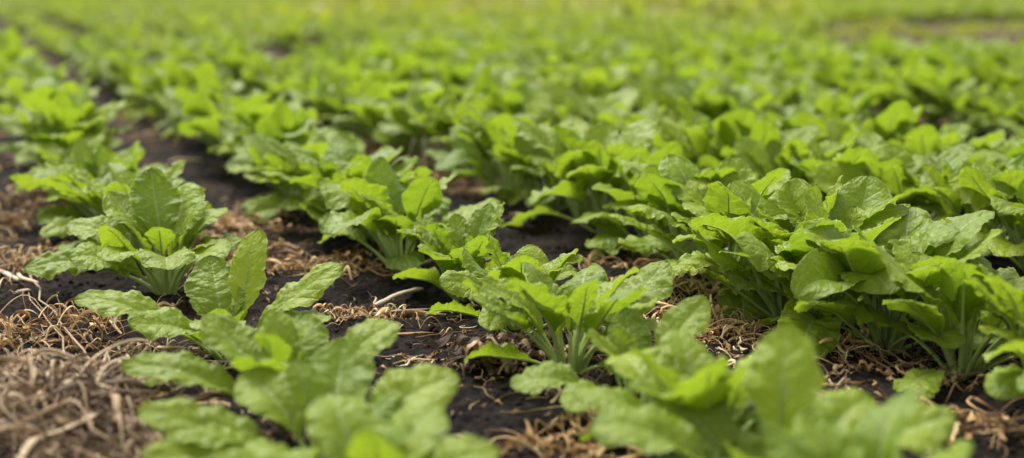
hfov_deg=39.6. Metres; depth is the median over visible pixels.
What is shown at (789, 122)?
beet plant
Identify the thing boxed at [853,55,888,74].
beet plant
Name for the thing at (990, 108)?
beet plant
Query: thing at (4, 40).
beet plant
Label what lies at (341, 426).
beet plant
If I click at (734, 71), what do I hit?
beet plant
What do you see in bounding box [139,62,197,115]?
beet plant
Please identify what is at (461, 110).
beet plant
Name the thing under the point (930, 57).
beet plant
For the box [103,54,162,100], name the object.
beet plant
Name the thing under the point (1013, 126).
beet plant
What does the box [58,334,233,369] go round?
straw tangle
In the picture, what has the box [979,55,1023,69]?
beet plant
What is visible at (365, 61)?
beet plant
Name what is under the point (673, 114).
beet plant
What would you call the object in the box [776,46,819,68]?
beet plant
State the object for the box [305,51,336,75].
beet plant
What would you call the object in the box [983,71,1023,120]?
beet plant
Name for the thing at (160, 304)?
straw tangle
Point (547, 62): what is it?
beet plant
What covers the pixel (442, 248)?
beet plant
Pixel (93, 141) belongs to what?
beet plant
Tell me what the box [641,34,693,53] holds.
beet plant
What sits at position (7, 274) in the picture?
wood chip
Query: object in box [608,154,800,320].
beet plant
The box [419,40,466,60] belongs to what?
beet plant
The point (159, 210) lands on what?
beet plant
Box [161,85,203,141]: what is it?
beet plant
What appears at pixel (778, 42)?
beet plant
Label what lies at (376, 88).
beet plant
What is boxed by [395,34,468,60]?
beet plant
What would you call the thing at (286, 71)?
beet plant
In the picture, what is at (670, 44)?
beet plant
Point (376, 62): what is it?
beet plant
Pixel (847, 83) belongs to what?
beet plant
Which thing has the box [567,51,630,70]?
beet plant
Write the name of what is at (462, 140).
beet plant
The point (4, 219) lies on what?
straw tangle
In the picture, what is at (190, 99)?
beet plant
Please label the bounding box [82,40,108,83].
beet plant
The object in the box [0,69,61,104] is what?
beet plant
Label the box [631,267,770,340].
straw tangle
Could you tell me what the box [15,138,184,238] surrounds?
beet plant
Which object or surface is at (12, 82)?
beet plant
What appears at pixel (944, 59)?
beet plant
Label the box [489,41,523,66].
beet plant
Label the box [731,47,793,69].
beet plant
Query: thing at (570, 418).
straw tangle
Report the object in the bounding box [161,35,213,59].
beet plant
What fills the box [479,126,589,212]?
beet plant
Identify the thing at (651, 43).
beet plant
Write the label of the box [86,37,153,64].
beet plant
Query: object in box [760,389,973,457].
beet plant
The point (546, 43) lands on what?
beet plant
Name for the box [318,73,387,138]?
beet plant
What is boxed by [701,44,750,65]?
beet plant
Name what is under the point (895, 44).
beet plant
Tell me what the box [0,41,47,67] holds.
beet plant
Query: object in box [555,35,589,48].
beet plant
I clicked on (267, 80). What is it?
beet plant
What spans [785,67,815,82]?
beet plant
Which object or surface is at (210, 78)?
beet plant
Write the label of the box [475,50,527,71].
beet plant
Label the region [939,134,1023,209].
beet plant
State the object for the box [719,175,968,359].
beet plant
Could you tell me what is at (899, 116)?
beet plant
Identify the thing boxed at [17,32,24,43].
beet plant
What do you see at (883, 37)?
beet plant
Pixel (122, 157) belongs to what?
beet plant
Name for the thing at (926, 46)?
beet plant
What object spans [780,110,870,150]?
beet plant
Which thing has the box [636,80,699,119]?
beet plant
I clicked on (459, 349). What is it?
withered leaf clump
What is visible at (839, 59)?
beet plant
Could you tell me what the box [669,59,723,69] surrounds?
beet plant
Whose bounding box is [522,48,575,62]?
beet plant
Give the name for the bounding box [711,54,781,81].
beet plant
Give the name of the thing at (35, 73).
beet plant
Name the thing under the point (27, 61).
beet plant
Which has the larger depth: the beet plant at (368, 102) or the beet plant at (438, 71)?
the beet plant at (438, 71)
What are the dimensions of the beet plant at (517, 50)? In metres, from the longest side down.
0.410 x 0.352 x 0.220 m
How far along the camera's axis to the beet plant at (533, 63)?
6.25 m
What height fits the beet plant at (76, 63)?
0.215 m
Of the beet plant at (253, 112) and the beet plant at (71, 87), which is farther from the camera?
the beet plant at (71, 87)
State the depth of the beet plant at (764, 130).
3.68 m
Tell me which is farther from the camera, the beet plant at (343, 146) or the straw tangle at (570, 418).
the beet plant at (343, 146)
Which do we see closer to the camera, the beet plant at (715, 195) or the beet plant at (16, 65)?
the beet plant at (715, 195)
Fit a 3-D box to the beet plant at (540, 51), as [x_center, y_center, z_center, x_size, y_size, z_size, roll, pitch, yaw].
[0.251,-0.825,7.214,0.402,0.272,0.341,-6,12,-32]
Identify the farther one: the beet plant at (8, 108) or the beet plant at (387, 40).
the beet plant at (387, 40)
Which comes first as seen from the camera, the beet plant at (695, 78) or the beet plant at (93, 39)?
the beet plant at (695, 78)
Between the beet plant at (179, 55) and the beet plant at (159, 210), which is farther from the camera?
the beet plant at (179, 55)
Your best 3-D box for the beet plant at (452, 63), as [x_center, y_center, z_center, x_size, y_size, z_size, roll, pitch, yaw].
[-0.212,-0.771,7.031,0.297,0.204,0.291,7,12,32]
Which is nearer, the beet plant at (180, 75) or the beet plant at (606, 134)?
the beet plant at (606, 134)
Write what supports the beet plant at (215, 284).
on the ground
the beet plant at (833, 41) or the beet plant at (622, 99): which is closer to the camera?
the beet plant at (622, 99)
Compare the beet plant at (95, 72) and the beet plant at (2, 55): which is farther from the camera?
the beet plant at (95, 72)
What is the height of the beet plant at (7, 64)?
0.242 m
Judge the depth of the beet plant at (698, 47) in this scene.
8.02 m
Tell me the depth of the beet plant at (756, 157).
3.52 m
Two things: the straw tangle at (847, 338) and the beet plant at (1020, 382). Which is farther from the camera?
the straw tangle at (847, 338)
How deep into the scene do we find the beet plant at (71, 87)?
4.72 m
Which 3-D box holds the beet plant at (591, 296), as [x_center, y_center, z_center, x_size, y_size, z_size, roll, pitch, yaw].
[0.092,0.141,2.252,0.315,0.184,0.297,2,11,13]
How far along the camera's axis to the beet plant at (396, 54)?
6.25 m
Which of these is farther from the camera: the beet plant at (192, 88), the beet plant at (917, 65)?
the beet plant at (917, 65)
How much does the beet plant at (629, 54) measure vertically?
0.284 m
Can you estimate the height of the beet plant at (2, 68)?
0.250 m
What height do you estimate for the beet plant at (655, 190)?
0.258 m
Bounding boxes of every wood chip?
[0,269,22,281]
[14,289,30,293]
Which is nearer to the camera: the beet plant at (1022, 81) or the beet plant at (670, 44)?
the beet plant at (1022, 81)
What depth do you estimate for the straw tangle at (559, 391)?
2.10 m
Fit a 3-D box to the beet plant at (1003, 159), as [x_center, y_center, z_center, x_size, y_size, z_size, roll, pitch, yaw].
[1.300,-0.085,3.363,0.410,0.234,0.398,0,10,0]
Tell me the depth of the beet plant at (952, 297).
2.20 m
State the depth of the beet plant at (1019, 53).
7.11 m
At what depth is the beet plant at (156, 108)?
5.32 m
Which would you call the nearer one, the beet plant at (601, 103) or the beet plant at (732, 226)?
the beet plant at (732, 226)
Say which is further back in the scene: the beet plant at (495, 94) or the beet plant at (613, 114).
the beet plant at (495, 94)
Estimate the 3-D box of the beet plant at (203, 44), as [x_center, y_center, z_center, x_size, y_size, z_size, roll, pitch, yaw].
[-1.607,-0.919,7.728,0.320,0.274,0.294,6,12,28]
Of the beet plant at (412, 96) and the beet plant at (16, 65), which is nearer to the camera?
the beet plant at (412, 96)
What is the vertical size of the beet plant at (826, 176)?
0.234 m
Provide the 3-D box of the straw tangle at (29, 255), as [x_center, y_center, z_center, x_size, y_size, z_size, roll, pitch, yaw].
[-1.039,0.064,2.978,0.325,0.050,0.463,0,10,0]
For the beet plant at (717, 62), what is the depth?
6.78 m
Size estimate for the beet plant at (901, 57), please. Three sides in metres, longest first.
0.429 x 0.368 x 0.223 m
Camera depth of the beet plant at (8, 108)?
4.89 m
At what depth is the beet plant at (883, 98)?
5.66 m
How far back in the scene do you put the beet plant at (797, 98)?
5.21 m
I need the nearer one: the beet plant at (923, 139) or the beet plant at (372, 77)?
the beet plant at (923, 139)
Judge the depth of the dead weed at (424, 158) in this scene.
4.13 m
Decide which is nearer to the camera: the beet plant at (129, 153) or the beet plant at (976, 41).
the beet plant at (129, 153)
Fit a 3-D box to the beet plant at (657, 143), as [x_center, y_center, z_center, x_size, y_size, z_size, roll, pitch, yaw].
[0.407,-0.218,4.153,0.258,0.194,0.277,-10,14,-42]
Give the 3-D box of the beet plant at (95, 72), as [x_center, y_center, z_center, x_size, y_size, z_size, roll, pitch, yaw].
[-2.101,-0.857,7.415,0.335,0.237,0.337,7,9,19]
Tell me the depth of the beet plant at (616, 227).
3.12 m
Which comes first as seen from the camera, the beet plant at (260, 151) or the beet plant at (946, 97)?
the beet plant at (260, 151)
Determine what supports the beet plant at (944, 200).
on the ground
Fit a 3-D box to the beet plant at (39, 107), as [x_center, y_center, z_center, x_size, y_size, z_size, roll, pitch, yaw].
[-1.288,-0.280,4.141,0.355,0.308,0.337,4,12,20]
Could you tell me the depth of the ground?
2.76 m
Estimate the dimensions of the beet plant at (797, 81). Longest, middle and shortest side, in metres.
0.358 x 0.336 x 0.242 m
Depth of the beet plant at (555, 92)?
4.74 m
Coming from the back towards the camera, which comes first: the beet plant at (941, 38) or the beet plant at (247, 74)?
the beet plant at (941, 38)
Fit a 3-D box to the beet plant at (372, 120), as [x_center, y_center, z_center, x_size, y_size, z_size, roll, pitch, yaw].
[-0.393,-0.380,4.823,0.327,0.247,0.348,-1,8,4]
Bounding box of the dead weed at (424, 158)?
[406,137,446,176]
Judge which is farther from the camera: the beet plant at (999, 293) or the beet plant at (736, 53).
the beet plant at (736, 53)
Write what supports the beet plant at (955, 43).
on the ground
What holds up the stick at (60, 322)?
on the straw tangle at (9, 326)
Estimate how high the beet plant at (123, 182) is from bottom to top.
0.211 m
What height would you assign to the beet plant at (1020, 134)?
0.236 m
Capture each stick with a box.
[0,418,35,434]
[28,292,67,359]
[29,274,93,364]
[344,308,429,318]
[372,287,422,306]
[415,330,473,337]
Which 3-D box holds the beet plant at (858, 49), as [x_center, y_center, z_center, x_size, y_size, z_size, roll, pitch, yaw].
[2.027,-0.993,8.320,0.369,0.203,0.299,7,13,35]
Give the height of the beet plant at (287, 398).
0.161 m
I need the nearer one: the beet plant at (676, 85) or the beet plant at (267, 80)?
the beet plant at (676, 85)
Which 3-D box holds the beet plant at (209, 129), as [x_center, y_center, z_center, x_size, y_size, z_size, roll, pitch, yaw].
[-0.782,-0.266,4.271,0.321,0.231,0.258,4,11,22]
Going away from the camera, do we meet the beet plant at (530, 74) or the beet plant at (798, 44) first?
the beet plant at (530, 74)
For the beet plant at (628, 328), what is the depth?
2.04 m
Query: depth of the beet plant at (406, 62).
6.12 m
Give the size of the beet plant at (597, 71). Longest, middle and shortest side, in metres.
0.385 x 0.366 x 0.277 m
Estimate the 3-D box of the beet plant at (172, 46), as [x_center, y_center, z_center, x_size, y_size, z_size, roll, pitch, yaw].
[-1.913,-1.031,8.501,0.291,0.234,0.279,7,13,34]
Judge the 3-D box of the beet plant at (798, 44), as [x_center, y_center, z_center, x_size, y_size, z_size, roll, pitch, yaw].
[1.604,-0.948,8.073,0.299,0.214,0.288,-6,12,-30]
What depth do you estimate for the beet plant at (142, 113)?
5.73 m
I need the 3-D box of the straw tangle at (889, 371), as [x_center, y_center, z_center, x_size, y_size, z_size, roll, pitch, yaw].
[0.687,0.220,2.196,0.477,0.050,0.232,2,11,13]
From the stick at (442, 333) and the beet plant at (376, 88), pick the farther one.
the beet plant at (376, 88)
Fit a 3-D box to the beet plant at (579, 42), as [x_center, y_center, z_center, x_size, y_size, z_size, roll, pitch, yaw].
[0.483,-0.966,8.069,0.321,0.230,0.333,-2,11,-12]
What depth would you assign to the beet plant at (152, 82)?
5.56 m
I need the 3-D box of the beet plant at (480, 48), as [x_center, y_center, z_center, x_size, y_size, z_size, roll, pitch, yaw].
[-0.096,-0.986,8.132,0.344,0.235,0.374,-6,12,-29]
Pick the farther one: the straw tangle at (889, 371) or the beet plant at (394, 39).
the beet plant at (394, 39)
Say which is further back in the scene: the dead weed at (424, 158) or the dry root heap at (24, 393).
the dead weed at (424, 158)
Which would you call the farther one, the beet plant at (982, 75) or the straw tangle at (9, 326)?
the beet plant at (982, 75)
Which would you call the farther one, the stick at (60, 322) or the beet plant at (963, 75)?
the beet plant at (963, 75)
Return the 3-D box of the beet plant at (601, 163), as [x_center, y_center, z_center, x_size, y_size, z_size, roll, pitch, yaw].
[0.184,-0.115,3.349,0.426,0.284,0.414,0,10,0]
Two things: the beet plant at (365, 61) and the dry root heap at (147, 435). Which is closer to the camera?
the dry root heap at (147, 435)
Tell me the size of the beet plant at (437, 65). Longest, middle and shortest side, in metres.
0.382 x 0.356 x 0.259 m
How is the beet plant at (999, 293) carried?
on the ground
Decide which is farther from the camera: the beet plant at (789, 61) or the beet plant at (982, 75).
the beet plant at (789, 61)
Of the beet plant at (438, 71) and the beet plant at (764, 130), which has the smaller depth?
the beet plant at (764, 130)
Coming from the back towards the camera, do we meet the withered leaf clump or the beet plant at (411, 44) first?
the beet plant at (411, 44)
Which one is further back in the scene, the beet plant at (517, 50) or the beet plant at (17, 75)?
the beet plant at (517, 50)
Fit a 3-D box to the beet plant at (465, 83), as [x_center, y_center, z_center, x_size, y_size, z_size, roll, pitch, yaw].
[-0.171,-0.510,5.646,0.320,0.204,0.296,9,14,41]
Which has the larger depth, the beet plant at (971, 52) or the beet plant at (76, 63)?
the beet plant at (76, 63)
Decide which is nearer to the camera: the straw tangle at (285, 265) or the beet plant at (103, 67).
the straw tangle at (285, 265)
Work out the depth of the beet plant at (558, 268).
2.42 m
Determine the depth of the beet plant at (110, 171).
3.25 m
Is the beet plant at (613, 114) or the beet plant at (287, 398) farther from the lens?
the beet plant at (613, 114)
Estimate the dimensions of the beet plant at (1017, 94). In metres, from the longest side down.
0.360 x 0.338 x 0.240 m
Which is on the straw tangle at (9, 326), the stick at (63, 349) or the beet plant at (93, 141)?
the stick at (63, 349)
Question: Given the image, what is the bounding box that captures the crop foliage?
[0,0,1023,67]
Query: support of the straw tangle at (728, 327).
on the ground
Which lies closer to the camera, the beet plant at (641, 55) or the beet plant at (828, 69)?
the beet plant at (828, 69)
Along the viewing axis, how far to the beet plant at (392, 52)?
8.02 m
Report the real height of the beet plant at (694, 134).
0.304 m
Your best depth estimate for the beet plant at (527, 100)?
4.85 m
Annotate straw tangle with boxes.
[0,185,86,240]
[0,239,64,283]
[0,291,143,373]
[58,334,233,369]
[67,294,193,334]
[151,232,352,265]
[196,190,317,251]
[229,248,399,288]
[312,303,442,328]
[405,162,503,198]
[455,420,644,457]
[485,409,630,453]
[498,362,639,428]
[576,247,675,270]
[598,293,825,358]
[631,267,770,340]
[734,324,932,365]
[817,349,1023,401]
[841,313,958,369]
[875,385,1023,457]
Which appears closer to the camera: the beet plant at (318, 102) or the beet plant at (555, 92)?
the beet plant at (555, 92)
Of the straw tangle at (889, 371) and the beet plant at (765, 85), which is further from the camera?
the beet plant at (765, 85)
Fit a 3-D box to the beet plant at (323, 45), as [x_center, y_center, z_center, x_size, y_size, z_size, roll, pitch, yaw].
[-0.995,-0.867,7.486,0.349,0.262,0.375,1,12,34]
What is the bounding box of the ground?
[0,0,1023,457]
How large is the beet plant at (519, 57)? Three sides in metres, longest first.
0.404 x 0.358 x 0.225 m
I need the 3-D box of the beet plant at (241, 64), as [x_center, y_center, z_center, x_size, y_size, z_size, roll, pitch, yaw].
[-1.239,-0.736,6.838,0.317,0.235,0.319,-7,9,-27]
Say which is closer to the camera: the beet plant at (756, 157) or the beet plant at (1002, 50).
the beet plant at (756, 157)
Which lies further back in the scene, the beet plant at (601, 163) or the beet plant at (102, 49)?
the beet plant at (102, 49)
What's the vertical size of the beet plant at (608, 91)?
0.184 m
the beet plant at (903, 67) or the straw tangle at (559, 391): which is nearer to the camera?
the straw tangle at (559, 391)
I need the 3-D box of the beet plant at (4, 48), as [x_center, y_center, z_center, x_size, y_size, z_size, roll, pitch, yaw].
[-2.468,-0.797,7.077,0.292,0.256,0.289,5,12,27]
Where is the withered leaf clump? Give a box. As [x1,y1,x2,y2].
[427,325,596,378]
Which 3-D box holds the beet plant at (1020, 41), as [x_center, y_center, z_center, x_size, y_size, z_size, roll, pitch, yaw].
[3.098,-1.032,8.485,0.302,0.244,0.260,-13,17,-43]
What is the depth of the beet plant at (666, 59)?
7.23 m
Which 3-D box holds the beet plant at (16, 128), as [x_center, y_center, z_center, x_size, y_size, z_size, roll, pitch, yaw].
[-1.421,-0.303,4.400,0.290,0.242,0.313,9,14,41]
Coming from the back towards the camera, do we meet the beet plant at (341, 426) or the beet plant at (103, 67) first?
the beet plant at (103, 67)
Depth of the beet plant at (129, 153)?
3.70 m
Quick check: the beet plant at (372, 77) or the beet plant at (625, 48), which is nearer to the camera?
the beet plant at (372, 77)
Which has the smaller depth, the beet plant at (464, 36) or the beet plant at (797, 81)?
the beet plant at (797, 81)
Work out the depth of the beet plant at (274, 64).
6.06 m
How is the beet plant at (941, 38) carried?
on the ground
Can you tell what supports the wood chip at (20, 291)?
on the ground
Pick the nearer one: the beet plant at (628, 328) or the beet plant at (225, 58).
the beet plant at (628, 328)
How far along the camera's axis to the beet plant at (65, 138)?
4.04 m
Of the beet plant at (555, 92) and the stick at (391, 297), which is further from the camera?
the beet plant at (555, 92)
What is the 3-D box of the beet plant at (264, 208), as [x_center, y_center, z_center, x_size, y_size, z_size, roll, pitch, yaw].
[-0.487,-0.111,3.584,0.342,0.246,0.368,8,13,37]
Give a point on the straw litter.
(414, 359)
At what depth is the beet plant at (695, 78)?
5.92 m
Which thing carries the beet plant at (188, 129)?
on the ground
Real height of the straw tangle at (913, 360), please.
0.166 m
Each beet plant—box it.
[0,34,24,49]
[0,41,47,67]
[0,42,45,58]
[0,51,35,58]
[0,54,67,105]
[0,56,41,71]
[0,62,63,112]
[0,63,64,89]
[0,68,82,107]
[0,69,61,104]
[0,78,114,151]
[0,86,22,115]
[0,92,111,154]
[1,59,44,68]
[4,27,29,42]
[9,154,168,217]
[13,73,29,95]
[14,100,122,165]
[15,133,144,191]
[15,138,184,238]
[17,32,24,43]
[21,77,134,143]
[23,72,98,139]
[24,167,242,294]
[27,140,139,214]
[38,158,183,237]
[56,160,211,251]
[62,29,99,72]
[68,35,103,80]
[72,45,98,79]
[73,33,104,79]
[74,229,343,360]
[76,43,136,78]
[77,40,131,78]
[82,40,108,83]
[84,49,145,77]
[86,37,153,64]
[95,44,146,97]
[96,45,146,99]
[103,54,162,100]
[110,63,143,101]
[114,53,150,108]
[118,60,195,126]
[120,70,162,118]
[121,57,182,115]
[122,311,399,421]
[129,69,164,121]
[138,337,458,457]
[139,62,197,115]
[146,69,185,119]
[152,60,233,127]
[157,69,244,143]
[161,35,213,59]
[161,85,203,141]
[167,37,209,52]
[169,43,199,66]
[174,41,217,64]
[174,82,247,156]
[178,87,286,169]
[179,88,257,157]
[193,103,255,174]
[196,35,248,60]
[197,41,256,75]
[201,39,251,81]
[212,393,498,457]
[216,45,269,94]
[216,47,272,87]
[216,92,322,170]
[219,101,314,190]
[227,52,279,94]
[228,133,353,208]
[232,124,337,198]
[240,56,297,104]
[243,137,392,223]
[250,53,303,102]
[254,62,317,100]
[259,131,417,226]
[265,51,327,102]
[268,65,342,119]
[271,64,328,119]
[284,57,372,126]
[288,70,360,132]
[289,159,443,241]
[290,41,317,64]
[298,39,349,65]
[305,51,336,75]
[310,72,393,135]
[317,156,503,271]
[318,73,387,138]
[319,38,392,72]
[332,78,422,148]
[342,81,433,146]
[348,84,454,156]
[355,36,397,52]
[357,54,389,69]
[360,35,369,44]
[360,52,412,81]
[364,33,419,51]
[366,57,391,83]
[369,80,451,162]
[371,51,438,82]
[376,50,435,83]
[379,84,482,171]
[385,58,442,83]
[387,38,422,57]
[392,201,509,306]
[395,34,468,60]
[408,40,415,48]
[408,59,487,106]
[412,64,446,82]
[415,95,499,176]
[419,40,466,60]
[419,47,469,63]
[424,235,583,334]
[425,113,514,199]
[435,104,589,204]
[443,52,481,66]
[444,76,476,101]
[448,65,541,114]
[449,32,483,44]
[455,51,495,66]
[460,51,525,66]
[462,261,672,395]
[467,37,503,55]
[474,81,549,120]
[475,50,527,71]
[478,82,542,121]
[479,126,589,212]
[486,38,524,51]
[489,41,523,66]
[496,55,577,81]
[500,117,683,252]
[509,295,732,412]
[511,43,555,67]
[511,46,532,67]
[513,63,584,97]
[513,75,633,122]
[513,91,579,126]
[516,120,655,222]
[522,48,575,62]
[532,37,579,47]
[532,40,590,59]
[537,84,639,123]
[539,59,585,96]
[548,52,629,97]
[549,42,616,65]
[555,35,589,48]
[560,97,665,126]
[566,38,613,52]
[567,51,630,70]
[570,164,709,258]
[570,329,762,457]
[571,34,606,50]
[573,44,638,72]
[589,106,660,135]
[590,325,956,457]
[593,160,746,267]
[597,40,635,60]
[598,82,640,113]
[605,43,642,60]
[606,58,667,84]
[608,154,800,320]
[616,120,663,149]
[620,51,645,64]
[620,76,659,111]
[629,47,680,67]
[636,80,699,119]
[638,39,675,52]
[638,47,695,73]
[639,64,712,85]
[639,67,700,115]
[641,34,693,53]
[646,96,787,170]
[660,121,696,159]
[662,81,718,120]
[663,38,706,54]
[666,72,763,122]
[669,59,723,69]
[671,40,722,55]
[672,174,910,321]
[683,102,818,179]
[684,71,718,85]
[685,43,722,62]
[694,53,732,71]
[694,84,780,122]
[699,65,751,89]
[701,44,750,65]
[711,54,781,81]
[717,46,758,64]
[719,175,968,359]
[720,28,773,49]
[720,133,859,186]
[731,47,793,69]
[731,76,784,117]
[737,38,779,72]
[739,34,796,51]
[747,62,818,80]
[752,73,841,117]
[753,206,1017,354]
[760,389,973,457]
[765,38,807,48]
[767,105,813,132]
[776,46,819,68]
[779,43,808,51]
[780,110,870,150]
[781,89,867,116]
[782,83,888,126]
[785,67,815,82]
[786,131,924,207]
[789,42,841,68]
[798,58,853,96]
[805,36,856,52]
[806,49,864,67]
[807,99,923,149]
[814,143,974,223]
[823,64,895,109]
[832,53,890,97]
[836,244,1023,399]
[842,43,866,54]
[851,123,948,148]
[852,37,910,64]
[853,34,894,54]
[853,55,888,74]
[853,66,912,112]
[857,62,951,117]
[875,40,922,49]
[881,60,925,77]
[883,122,1004,155]
[884,47,940,69]
[891,68,990,129]
[897,40,939,53]
[900,63,962,70]
[901,159,1023,257]
[903,49,971,78]
[924,83,989,133]
[927,32,971,53]
[935,52,983,68]
[936,65,975,88]
[938,42,987,56]
[938,153,1023,271]
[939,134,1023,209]
[943,38,998,51]
[947,43,982,86]
[950,54,1023,119]
[961,84,1021,143]
[963,264,1023,400]
[965,49,1014,67]
[972,37,1014,52]
[972,142,1023,164]
[975,86,1023,133]
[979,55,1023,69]
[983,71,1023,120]
[992,42,1013,52]
[997,65,1023,93]
[998,104,1023,137]
[999,46,1023,69]
[1008,213,1023,229]
[1015,130,1023,138]
[1015,317,1023,391]
[1017,37,1023,49]
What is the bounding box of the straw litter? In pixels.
[0,65,1023,457]
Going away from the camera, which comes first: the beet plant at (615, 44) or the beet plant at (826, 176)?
the beet plant at (826, 176)
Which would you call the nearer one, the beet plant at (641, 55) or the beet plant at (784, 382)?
the beet plant at (784, 382)
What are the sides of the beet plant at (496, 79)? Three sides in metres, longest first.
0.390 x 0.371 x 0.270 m
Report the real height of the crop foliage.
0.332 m
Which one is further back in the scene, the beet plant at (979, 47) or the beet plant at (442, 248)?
the beet plant at (979, 47)
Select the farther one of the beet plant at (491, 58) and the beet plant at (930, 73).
the beet plant at (491, 58)
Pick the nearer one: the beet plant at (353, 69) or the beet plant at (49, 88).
the beet plant at (49, 88)
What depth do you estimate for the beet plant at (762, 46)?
7.42 m
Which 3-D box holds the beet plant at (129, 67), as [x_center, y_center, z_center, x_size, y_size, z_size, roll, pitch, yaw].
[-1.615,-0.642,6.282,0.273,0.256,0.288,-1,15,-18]
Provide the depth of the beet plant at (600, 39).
8.08 m
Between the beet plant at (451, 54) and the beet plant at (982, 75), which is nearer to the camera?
the beet plant at (982, 75)
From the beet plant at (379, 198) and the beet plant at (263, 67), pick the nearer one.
the beet plant at (379, 198)
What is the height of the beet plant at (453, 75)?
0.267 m
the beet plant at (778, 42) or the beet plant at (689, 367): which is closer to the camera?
the beet plant at (689, 367)
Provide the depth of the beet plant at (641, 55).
7.51 m
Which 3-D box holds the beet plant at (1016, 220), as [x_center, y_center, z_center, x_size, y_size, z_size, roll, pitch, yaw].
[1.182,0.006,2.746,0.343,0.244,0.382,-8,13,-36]
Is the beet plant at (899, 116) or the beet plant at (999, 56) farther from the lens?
the beet plant at (999, 56)
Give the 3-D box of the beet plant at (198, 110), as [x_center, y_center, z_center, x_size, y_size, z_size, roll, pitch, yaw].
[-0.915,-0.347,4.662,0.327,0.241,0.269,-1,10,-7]
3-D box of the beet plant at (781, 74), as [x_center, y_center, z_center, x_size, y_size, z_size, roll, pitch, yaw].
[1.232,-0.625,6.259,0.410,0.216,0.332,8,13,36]
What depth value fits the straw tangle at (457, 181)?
4.09 m
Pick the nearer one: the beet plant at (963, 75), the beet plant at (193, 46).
the beet plant at (963, 75)
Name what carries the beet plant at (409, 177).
on the ground
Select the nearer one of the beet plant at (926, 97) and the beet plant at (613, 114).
the beet plant at (613, 114)
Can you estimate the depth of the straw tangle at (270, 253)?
3.12 m
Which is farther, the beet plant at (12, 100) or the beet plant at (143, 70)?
the beet plant at (143, 70)
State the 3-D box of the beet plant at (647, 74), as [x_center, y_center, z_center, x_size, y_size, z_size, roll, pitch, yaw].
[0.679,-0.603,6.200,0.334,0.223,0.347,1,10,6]
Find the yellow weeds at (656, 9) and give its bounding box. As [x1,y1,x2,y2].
[220,0,1023,38]
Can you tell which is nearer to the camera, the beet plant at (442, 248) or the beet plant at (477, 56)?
the beet plant at (442, 248)
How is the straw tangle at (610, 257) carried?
on the ground
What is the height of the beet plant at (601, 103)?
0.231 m
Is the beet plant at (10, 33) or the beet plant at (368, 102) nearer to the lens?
the beet plant at (368, 102)
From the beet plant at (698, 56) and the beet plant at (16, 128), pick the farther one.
the beet plant at (698, 56)
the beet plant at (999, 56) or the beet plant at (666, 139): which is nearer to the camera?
the beet plant at (666, 139)
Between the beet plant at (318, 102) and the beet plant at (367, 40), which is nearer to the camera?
the beet plant at (318, 102)
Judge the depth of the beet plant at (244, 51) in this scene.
7.12 m
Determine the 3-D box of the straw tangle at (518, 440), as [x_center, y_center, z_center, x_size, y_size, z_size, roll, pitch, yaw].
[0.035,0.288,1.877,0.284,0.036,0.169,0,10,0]
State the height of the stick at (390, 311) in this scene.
0.006 m
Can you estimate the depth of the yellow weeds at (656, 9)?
14.49 m
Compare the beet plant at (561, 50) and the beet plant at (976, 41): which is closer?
the beet plant at (561, 50)
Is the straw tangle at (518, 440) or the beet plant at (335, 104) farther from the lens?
the beet plant at (335, 104)
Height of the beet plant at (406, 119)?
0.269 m
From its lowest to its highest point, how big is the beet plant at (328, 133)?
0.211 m
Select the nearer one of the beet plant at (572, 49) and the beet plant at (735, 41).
the beet plant at (572, 49)
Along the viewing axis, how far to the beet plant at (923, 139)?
3.71 m
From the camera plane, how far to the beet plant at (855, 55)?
6.88 m
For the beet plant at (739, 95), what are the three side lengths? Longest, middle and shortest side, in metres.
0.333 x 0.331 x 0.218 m
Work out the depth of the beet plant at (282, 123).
3.95 m
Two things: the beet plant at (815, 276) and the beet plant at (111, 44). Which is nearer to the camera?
the beet plant at (815, 276)
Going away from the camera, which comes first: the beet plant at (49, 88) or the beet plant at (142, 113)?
the beet plant at (49, 88)
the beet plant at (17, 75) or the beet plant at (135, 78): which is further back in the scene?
the beet plant at (135, 78)
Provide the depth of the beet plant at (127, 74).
6.42 m
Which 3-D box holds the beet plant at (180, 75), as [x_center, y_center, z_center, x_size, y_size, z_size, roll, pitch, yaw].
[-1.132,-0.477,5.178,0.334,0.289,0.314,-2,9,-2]
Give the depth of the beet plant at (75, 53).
8.01 m
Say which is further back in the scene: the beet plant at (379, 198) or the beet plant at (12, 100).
the beet plant at (12, 100)
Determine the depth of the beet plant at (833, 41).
7.78 m
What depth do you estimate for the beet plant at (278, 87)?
5.71 m
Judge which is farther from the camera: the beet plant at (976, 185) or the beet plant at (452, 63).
the beet plant at (452, 63)
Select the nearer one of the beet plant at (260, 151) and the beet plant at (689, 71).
the beet plant at (260, 151)
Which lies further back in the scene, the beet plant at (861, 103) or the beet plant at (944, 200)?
the beet plant at (861, 103)
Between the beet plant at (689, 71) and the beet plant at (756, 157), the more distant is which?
the beet plant at (689, 71)
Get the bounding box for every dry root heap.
[0,338,235,457]
[0,390,272,457]
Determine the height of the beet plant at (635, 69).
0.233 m
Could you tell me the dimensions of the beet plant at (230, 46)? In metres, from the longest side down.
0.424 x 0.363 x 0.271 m
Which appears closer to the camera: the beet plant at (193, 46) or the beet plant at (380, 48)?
the beet plant at (380, 48)
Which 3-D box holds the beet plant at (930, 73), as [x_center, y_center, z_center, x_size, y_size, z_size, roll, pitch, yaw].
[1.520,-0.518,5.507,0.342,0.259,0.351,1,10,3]
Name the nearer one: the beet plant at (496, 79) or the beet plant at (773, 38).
the beet plant at (496, 79)
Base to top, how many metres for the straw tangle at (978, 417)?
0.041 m

